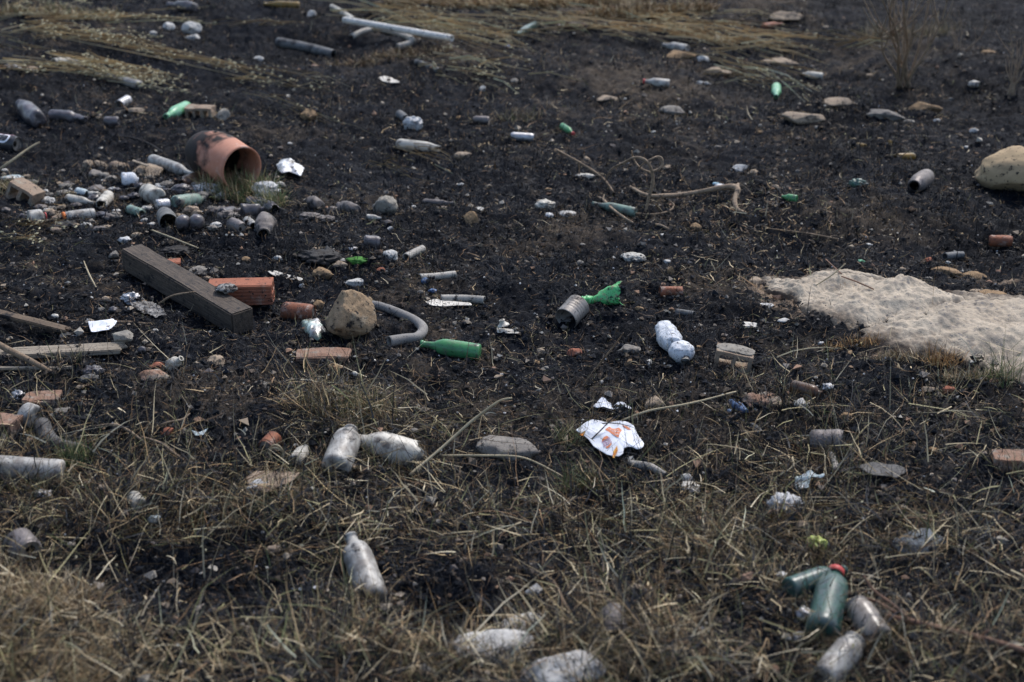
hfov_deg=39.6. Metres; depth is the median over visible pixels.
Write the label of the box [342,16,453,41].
pipe
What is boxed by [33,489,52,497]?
foil scrap
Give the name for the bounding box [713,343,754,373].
hollow brick
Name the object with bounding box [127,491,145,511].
glass bottle
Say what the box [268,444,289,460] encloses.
cord
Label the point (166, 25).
stone
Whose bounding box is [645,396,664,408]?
stone
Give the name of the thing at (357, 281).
stone
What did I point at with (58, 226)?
charred mat
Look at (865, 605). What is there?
glass bottle
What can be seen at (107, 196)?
glass bottle
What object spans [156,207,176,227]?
tin can
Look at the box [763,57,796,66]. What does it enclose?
stone
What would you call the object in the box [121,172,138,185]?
plastic bottle
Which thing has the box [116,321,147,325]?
stick
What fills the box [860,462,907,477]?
stone
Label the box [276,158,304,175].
plastic bag
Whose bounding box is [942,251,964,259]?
pipe
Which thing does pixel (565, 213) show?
plastic scrap
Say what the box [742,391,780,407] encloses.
brick chunk
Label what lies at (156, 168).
stone
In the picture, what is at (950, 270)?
stone
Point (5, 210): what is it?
clinker
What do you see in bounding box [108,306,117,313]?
melted lump
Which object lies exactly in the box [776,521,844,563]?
grass tuft
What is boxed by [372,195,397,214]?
stone
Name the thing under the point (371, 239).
drink can
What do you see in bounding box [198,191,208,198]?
clinker
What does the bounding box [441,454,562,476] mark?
dry stem
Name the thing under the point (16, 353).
stick
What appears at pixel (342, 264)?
stone
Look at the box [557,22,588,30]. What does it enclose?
glass bottle
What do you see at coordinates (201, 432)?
plastic film
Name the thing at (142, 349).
melted lump
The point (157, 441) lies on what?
twig
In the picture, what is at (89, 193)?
clinker
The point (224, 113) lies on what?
mortar lump
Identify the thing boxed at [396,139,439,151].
glass bottle
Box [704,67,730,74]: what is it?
stone
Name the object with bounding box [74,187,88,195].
glass bottle
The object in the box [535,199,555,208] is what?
shard
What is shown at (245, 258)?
stone
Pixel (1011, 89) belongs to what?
bare bush
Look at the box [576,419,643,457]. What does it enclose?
food wrapper
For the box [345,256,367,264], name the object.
moss
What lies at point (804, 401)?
stone
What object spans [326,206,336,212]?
melted lump
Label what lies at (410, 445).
glass bottle
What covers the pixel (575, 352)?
brick chip
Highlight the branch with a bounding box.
[852,575,1023,652]
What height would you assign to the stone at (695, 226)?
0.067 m
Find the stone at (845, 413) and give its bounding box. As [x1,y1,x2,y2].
[839,412,852,418]
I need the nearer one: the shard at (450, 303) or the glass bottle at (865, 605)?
the glass bottle at (865, 605)
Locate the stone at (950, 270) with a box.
[931,266,962,276]
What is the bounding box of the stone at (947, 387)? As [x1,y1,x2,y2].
[942,385,954,393]
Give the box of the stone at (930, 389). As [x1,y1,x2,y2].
[923,386,937,391]
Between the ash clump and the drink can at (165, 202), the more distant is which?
the drink can at (165, 202)
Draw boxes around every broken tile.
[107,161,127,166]
[139,369,168,380]
[150,362,163,368]
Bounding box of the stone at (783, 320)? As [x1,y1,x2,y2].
[778,318,789,322]
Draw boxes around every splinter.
[132,160,148,166]
[268,271,302,280]
[742,322,756,327]
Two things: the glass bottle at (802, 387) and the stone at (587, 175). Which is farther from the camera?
the stone at (587, 175)
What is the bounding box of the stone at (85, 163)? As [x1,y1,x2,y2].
[82,160,92,169]
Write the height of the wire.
0.032 m
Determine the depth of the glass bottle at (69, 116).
9.74 m
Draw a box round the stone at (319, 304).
[313,300,323,310]
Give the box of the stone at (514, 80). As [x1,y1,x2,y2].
[510,78,518,83]
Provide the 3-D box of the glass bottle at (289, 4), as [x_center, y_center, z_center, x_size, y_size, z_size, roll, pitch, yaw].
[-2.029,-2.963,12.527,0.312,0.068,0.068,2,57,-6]
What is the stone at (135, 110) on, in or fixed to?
on the ground at (832, 56)
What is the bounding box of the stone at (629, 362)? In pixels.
[626,359,633,366]
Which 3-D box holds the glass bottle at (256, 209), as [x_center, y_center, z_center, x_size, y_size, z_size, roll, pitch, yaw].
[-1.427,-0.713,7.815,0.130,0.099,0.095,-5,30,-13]
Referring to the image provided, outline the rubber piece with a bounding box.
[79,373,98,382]
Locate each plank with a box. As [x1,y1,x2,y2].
[0,309,74,332]
[0,342,126,358]
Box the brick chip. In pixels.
[567,348,581,356]
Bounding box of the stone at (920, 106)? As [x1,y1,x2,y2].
[908,101,942,112]
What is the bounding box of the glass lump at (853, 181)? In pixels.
[847,178,868,186]
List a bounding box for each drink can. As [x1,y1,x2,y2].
[0,134,22,151]
[2,528,41,561]
[104,116,119,125]
[155,198,170,208]
[226,217,246,232]
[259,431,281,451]
[280,302,315,320]
[363,235,380,249]
[473,116,489,123]
[511,132,533,141]
[809,429,844,450]
[988,235,1012,246]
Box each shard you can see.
[378,76,398,82]
[425,299,471,305]
[497,328,519,333]
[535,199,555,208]
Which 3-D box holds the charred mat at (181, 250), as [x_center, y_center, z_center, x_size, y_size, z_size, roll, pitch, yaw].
[-1.708,-0.460,7.213,0.137,0.040,0.147,-20,31,-37]
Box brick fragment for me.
[168,258,180,265]
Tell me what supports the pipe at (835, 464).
on the ground at (832, 56)
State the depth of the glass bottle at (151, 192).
8.14 m
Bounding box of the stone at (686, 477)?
[681,473,692,481]
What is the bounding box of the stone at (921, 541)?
[892,528,946,553]
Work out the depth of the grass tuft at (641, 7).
12.53 m
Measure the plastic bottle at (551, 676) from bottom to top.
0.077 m
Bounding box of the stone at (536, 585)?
[525,583,541,597]
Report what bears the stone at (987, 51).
on the ground at (832, 56)
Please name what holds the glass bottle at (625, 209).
on the ground at (832, 56)
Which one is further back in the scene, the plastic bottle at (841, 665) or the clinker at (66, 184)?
the clinker at (66, 184)
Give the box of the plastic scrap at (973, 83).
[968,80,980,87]
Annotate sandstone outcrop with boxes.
[760,268,1023,383]
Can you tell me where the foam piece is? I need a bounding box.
[620,252,646,261]
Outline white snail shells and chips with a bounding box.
[3,24,1022,676]
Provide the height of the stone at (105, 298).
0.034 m
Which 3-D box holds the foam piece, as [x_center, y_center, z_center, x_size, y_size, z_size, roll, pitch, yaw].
[0.629,-0.432,7.355,0.144,0.045,0.111,10,26,20]
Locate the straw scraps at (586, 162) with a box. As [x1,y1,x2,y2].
[0,0,1023,289]
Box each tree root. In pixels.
[605,150,663,211]
[629,183,747,213]
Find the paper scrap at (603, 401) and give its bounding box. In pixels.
[593,397,630,408]
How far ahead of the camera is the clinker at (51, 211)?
7.86 m
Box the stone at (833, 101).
[821,97,856,106]
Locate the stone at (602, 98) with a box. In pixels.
[597,95,617,101]
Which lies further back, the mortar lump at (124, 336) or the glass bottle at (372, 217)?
the glass bottle at (372, 217)
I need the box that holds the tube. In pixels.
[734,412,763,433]
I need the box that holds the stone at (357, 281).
[345,278,363,285]
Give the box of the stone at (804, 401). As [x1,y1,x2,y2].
[793,398,808,409]
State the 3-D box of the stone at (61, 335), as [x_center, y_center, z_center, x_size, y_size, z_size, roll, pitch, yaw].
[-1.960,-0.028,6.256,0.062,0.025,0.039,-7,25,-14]
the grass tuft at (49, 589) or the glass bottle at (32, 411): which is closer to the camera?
the grass tuft at (49, 589)
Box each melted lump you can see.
[80,365,105,374]
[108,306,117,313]
[137,346,146,353]
[171,183,192,193]
[207,206,224,214]
[215,209,239,219]
[299,212,320,219]
[319,215,334,221]
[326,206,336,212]
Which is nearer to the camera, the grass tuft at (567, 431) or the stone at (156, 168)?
the grass tuft at (567, 431)
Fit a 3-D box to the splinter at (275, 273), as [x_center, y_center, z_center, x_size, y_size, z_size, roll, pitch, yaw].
[-1.115,-0.320,6.974,0.186,0.023,0.044,10,26,21]
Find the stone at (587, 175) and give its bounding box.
[576,173,594,177]
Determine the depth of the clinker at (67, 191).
8.25 m
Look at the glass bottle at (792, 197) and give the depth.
7.95 m
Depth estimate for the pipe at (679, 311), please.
6.62 m
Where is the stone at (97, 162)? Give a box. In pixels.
[93,160,106,165]
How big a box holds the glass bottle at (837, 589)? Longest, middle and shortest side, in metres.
0.342 x 0.106 x 0.105 m
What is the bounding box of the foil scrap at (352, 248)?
[348,247,357,250]
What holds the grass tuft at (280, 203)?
on the ground at (832, 56)
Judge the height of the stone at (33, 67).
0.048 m
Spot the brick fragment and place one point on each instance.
(177, 261)
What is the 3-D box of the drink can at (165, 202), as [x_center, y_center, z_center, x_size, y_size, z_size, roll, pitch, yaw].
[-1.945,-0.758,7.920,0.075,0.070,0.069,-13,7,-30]
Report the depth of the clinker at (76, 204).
8.08 m
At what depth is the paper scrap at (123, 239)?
7.31 m
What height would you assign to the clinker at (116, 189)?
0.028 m
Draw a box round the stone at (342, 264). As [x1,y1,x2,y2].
[332,260,347,267]
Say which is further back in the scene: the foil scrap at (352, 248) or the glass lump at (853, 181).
the glass lump at (853, 181)
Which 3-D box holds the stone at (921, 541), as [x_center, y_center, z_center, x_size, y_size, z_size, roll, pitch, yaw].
[1.379,0.685,4.812,0.177,0.058,0.116,-13,27,-27]
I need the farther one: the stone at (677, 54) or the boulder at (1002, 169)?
the stone at (677, 54)
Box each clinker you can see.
[1,207,10,213]
[33,204,47,209]
[43,208,56,216]
[52,213,61,220]
[55,190,69,196]
[56,205,65,209]
[58,183,71,187]
[70,202,81,207]
[86,185,105,191]
[86,194,98,200]
[87,191,100,196]
[88,169,100,178]
[93,225,106,231]
[95,172,109,177]
[96,211,107,218]
[101,213,115,221]
[104,175,116,180]
[111,212,120,218]
[113,187,121,191]
[118,195,129,200]
[127,192,140,199]
[133,182,142,189]
[141,206,152,212]
[160,180,173,185]
[190,209,202,215]
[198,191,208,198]
[206,225,218,230]
[210,221,221,227]
[277,181,285,187]
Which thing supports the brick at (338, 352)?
on the ground at (832, 56)
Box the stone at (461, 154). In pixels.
[454,152,471,159]
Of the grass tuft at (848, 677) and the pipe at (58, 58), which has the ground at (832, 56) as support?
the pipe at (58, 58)
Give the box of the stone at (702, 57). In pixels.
[697,55,709,61]
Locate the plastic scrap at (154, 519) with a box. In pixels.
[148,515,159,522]
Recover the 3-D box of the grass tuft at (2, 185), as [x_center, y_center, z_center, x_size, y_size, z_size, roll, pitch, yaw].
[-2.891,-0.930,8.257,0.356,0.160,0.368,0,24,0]
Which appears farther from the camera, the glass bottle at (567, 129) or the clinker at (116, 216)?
the glass bottle at (567, 129)
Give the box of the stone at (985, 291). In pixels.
[976,289,1006,294]
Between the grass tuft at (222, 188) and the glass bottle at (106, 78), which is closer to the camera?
the grass tuft at (222, 188)
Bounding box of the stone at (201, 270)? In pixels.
[189,266,209,275]
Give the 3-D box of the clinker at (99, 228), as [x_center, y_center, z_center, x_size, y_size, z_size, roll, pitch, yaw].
[-2.169,-0.591,7.481,0.074,0.031,0.058,-4,25,-10]
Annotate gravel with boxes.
[0,0,1023,681]
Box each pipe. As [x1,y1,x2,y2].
[52,57,83,67]
[275,37,336,58]
[329,4,354,17]
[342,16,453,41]
[349,27,415,49]
[402,245,425,260]
[414,59,440,71]
[418,271,456,279]
[441,295,485,303]
[629,460,666,476]
[674,308,694,315]
[829,449,838,470]
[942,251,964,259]
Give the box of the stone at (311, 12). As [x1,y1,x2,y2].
[307,10,315,16]
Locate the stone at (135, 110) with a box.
[128,108,144,112]
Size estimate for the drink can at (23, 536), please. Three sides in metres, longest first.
0.110 x 0.110 x 0.091 m
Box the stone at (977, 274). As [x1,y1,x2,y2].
[959,271,986,279]
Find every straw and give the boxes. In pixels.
[0,0,297,92]
[0,16,377,247]
[0,320,1023,681]
[3,220,108,259]
[83,261,97,289]
[150,229,197,248]
[320,0,577,93]
[362,29,909,181]
[449,0,870,101]
[816,263,845,285]
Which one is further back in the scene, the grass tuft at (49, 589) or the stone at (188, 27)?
the stone at (188, 27)
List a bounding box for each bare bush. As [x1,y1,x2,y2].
[862,0,952,89]
[948,5,988,50]
[995,28,1023,95]
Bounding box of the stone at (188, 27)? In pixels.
[181,21,201,33]
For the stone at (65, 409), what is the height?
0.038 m
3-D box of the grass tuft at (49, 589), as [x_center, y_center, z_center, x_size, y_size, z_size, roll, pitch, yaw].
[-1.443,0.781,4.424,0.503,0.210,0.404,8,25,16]
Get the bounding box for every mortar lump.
[112,330,132,341]
[214,108,230,119]
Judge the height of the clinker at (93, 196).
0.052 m
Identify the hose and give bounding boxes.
[372,300,427,346]
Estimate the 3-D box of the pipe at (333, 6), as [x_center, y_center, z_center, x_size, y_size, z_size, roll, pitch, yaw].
[-1.502,-2.892,12.548,0.061,0.109,0.905,-8,25,-17]
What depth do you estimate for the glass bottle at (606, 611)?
4.37 m
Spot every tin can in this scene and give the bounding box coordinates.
[115,95,131,107]
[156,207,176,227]
[396,110,408,121]
[555,295,588,327]
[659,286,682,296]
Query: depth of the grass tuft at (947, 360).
6.00 m
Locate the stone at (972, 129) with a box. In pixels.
[969,128,978,132]
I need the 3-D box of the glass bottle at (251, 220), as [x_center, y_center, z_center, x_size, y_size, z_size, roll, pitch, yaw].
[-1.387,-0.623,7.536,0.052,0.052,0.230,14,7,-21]
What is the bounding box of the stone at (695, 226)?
[689,223,700,233]
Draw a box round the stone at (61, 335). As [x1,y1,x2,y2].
[59,332,72,337]
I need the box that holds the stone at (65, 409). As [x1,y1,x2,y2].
[55,407,73,413]
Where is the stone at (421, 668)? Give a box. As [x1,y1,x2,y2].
[415,663,434,680]
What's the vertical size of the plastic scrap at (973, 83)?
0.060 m
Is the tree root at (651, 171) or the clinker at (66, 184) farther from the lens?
the clinker at (66, 184)
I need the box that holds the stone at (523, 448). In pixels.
[476,435,538,460]
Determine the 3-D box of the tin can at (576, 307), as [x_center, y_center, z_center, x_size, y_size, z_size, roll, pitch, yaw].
[0.281,-0.136,6.609,0.115,0.115,0.120,40,53,4]
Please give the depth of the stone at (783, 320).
6.49 m
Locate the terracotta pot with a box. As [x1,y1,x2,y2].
[185,130,260,190]
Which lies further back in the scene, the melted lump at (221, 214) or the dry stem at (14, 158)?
the dry stem at (14, 158)
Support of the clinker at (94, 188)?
on the ground at (832, 56)
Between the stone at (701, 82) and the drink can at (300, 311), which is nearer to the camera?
the drink can at (300, 311)
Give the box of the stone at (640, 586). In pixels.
[627,583,652,592]
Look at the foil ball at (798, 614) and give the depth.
4.39 m
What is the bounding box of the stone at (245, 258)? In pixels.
[242,256,249,261]
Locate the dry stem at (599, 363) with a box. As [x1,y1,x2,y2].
[584,332,623,384]
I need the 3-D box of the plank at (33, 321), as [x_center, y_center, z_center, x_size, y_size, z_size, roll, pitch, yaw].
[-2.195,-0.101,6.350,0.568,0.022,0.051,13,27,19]
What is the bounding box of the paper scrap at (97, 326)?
[88,319,116,331]
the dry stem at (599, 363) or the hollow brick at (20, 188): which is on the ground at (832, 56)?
the hollow brick at (20, 188)
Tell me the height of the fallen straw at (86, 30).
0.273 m
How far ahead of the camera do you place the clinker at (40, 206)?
7.93 m
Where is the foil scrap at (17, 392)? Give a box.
[10,389,24,399]
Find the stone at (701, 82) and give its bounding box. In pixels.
[696,81,710,84]
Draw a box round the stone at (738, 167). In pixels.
[732,164,747,171]
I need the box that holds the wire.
[118,136,162,151]
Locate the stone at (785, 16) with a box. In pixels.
[769,11,803,20]
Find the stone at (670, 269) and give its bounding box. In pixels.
[667,266,674,274]
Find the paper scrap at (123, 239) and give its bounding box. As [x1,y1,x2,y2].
[118,236,131,242]
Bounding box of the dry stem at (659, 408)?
[621,391,735,420]
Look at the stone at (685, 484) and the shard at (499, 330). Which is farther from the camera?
the shard at (499, 330)
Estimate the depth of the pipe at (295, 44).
11.79 m
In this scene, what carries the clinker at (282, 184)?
on the ground at (832, 56)
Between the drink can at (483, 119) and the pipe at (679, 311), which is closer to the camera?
the pipe at (679, 311)
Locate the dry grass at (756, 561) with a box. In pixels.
[0,319,1023,681]
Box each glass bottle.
[0,455,65,482]
[15,99,46,126]
[17,402,42,427]
[27,209,46,222]
[34,417,79,450]
[48,109,87,122]
[61,208,95,218]
[65,194,95,204]
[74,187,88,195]
[95,73,118,80]
[96,190,113,206]
[114,77,143,88]
[126,205,145,216]
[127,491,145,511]
[139,183,165,203]
[147,154,192,174]
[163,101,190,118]
[165,356,183,371]
[166,0,198,12]
[170,193,205,206]
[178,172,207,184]
[217,206,239,212]
[240,203,263,216]
[243,216,254,226]
[246,196,280,214]
[254,211,276,235]
[264,1,299,7]
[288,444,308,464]
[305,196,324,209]
[321,424,360,474]
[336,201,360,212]
[343,531,386,599]
[359,431,424,467]
[366,214,381,219]
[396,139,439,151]
[420,339,481,359]
[422,198,453,205]
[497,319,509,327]
[514,21,538,35]
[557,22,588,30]
[559,123,574,134]
[592,201,637,216]
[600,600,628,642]
[643,78,669,87]
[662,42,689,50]
[761,22,782,28]
[771,82,780,98]
[781,194,797,201]
[781,565,847,599]
[790,380,822,397]
[802,71,823,79]
[805,564,847,644]
[844,595,890,649]
[894,153,915,160]
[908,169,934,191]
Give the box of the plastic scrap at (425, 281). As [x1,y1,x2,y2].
[421,277,427,283]
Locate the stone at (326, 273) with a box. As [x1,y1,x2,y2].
[312,267,332,279]
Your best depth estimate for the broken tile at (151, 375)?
5.81 m
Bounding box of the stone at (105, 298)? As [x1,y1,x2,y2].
[102,296,109,301]
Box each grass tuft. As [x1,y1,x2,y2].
[0,0,122,19]
[0,169,39,194]
[0,449,94,492]
[0,556,129,624]
[0,618,144,681]
[2,524,60,565]
[12,420,99,458]
[45,432,107,468]
[186,164,286,203]
[220,470,311,511]
[242,174,302,210]
[283,371,410,425]
[308,439,370,479]
[313,39,459,67]
[329,565,422,622]
[332,334,372,347]
[355,438,429,482]
[383,0,497,9]
[427,615,585,671]
[456,0,644,10]
[491,103,543,121]
[494,592,566,628]
[546,416,589,445]
[550,451,619,494]
[571,0,720,19]
[577,595,652,642]
[713,366,756,380]
[757,484,821,532]
[772,640,878,681]
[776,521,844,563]
[782,600,856,661]
[806,423,856,456]
[817,329,886,350]
[837,608,920,671]
[853,18,963,40]
[861,343,938,363]
[887,516,961,570]
[922,336,974,368]
[934,363,1006,383]
[964,328,1023,387]
[976,443,1023,478]
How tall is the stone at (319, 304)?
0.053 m
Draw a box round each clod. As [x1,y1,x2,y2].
[206,355,224,365]
[300,109,316,120]
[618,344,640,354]
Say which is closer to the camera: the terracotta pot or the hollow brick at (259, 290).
the hollow brick at (259, 290)
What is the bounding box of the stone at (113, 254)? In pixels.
[108,250,118,258]
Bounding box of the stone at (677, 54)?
[666,50,695,58]
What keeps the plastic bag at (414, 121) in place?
on the ground at (832, 56)
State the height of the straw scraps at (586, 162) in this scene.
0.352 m
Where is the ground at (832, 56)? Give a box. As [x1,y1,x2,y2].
[0,0,1023,681]
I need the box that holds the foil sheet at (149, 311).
[129,300,165,317]
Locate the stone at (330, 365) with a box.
[327,363,342,370]
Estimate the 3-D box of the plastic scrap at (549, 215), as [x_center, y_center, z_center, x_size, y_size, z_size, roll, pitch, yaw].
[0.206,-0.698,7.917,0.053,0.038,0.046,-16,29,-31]
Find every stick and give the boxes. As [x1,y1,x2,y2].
[0,342,52,373]
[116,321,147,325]
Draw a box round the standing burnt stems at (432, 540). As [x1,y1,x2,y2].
[0,276,1023,681]
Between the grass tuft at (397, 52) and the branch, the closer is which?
the branch
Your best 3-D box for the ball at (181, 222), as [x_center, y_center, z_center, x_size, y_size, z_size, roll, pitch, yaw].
[-1.709,-0.612,7.404,0.083,0.085,0.048,-10,29,-21]
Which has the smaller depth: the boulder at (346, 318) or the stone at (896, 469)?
the stone at (896, 469)
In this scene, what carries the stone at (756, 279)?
on the ground at (832, 56)
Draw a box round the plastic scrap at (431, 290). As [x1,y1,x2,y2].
[428,288,436,292]
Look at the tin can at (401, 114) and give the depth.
9.79 m
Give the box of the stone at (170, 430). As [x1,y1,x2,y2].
[160,427,173,435]
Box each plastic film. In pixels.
[192,428,207,435]
[794,470,824,489]
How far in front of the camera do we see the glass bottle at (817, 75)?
11.00 m
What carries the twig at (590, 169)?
on the ground at (832, 56)
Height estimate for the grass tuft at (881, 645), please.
0.146 m
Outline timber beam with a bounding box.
[121,244,252,333]
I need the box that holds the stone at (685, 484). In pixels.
[681,481,699,492]
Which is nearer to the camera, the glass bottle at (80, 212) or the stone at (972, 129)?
the glass bottle at (80, 212)
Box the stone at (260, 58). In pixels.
[253,56,263,61]
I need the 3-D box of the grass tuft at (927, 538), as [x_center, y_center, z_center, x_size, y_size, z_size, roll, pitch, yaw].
[1.375,0.658,4.736,0.348,0.151,0.253,0,24,0]
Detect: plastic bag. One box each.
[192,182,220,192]
[246,479,268,494]
[251,181,278,196]
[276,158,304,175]
[402,116,422,130]
[765,491,803,515]
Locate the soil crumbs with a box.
[0,0,1023,681]
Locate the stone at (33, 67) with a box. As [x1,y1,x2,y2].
[23,66,39,72]
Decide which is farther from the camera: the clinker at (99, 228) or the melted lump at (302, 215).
the melted lump at (302, 215)
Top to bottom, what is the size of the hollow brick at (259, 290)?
0.102 m
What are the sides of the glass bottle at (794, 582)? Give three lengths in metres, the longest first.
0.244 x 0.076 x 0.075 m
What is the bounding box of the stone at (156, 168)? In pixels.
[132,163,163,175]
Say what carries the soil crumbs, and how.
on the ground at (832, 56)
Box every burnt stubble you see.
[0,0,1023,280]
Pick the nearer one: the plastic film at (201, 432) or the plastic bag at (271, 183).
the plastic film at (201, 432)
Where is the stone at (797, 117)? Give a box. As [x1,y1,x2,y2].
[781,111,825,124]
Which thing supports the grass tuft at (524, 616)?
on the ground at (832, 56)
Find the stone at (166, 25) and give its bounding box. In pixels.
[162,22,174,30]
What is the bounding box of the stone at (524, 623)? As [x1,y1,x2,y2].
[501,612,541,630]
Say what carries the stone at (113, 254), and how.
on the ground at (832, 56)
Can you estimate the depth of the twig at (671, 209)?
7.98 m
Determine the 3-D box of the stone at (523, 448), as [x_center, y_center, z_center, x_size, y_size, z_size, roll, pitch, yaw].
[-0.017,0.414,5.495,0.249,0.063,0.149,5,25,10]
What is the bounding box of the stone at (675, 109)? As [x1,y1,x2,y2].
[658,105,685,114]
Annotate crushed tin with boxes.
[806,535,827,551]
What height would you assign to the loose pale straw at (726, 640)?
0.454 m
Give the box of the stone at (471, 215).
[464,211,477,224]
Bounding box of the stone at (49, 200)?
[41,196,55,203]
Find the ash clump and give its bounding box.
[215,283,237,293]
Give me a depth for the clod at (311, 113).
9.84 m
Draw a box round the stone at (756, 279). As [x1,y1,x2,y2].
[749,276,761,284]
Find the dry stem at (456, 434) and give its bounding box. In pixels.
[409,397,511,475]
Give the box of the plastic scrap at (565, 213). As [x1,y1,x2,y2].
[559,210,575,216]
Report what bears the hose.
on the ground at (832, 56)
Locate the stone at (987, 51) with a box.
[981,50,995,53]
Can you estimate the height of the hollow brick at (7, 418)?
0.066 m
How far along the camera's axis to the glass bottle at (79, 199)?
8.11 m
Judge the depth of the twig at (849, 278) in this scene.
6.73 m
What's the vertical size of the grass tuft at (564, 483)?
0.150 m
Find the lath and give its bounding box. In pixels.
[0,365,74,369]
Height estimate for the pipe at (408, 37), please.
0.108 m
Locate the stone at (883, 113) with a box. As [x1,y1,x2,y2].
[867,109,905,120]
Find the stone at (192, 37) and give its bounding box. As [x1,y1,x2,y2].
[187,34,199,39]
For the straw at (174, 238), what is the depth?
7.24 m
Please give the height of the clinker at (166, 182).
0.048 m
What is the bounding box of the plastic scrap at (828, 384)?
[822,383,833,390]
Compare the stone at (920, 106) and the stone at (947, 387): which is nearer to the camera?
the stone at (947, 387)
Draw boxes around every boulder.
[325,289,376,338]
[974,146,1023,191]
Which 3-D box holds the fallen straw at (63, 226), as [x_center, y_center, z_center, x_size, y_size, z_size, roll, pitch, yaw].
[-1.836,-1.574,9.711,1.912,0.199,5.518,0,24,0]
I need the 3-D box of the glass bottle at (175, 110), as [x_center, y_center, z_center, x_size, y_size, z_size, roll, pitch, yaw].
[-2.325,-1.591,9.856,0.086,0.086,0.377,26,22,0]
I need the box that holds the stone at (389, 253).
[383,249,397,260]
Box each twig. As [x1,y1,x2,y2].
[96,423,146,443]
[141,436,185,461]
[157,413,189,425]
[158,291,194,303]
[555,148,613,192]
[597,194,633,223]
[635,201,674,214]
[768,228,837,239]
[825,259,873,289]
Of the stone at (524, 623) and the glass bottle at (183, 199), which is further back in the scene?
the glass bottle at (183, 199)
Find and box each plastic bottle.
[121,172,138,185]
[453,629,534,665]
[520,650,605,681]
[581,281,624,305]
[655,320,694,364]
[728,399,748,412]
[813,631,864,681]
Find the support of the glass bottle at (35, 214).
on the ground at (832, 56)
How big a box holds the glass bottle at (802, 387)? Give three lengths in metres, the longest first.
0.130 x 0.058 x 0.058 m
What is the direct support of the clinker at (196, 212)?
on the ground at (832, 56)
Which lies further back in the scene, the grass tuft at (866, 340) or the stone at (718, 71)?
the stone at (718, 71)
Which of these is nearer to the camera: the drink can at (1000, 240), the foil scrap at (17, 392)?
the foil scrap at (17, 392)
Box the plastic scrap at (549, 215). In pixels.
[545,212,553,217]
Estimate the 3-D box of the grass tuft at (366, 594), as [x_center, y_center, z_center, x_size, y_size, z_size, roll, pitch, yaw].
[-0.476,0.802,4.568,0.330,0.166,0.250,9,26,19]
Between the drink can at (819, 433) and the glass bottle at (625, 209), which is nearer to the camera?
the drink can at (819, 433)
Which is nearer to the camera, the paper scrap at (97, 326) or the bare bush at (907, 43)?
the paper scrap at (97, 326)
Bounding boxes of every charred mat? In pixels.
[45,221,77,231]
[160,245,190,256]
[297,248,341,264]
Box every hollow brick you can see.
[0,412,22,437]
[5,177,45,205]
[22,390,62,407]
[184,104,215,118]
[209,277,274,304]
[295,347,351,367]
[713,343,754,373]
[991,449,1023,472]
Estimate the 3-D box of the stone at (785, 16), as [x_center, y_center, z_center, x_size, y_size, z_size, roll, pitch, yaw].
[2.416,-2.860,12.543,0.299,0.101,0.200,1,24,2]
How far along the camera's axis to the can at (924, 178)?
8.27 m
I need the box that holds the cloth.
[246,471,299,492]
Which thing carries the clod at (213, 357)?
on the ground at (832, 56)
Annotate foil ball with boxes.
[120,291,141,304]
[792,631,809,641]
[795,605,809,621]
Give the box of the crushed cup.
[301,318,324,340]
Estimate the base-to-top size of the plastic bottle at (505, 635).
0.074 m
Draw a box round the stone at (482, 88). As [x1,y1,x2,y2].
[479,85,485,91]
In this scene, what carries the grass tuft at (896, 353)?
on the ground at (832, 56)
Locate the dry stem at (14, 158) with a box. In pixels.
[0,142,39,169]
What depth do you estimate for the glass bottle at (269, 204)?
7.90 m
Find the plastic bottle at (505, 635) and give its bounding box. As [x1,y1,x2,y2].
[453,629,534,665]
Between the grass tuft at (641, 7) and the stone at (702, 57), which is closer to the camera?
the stone at (702, 57)

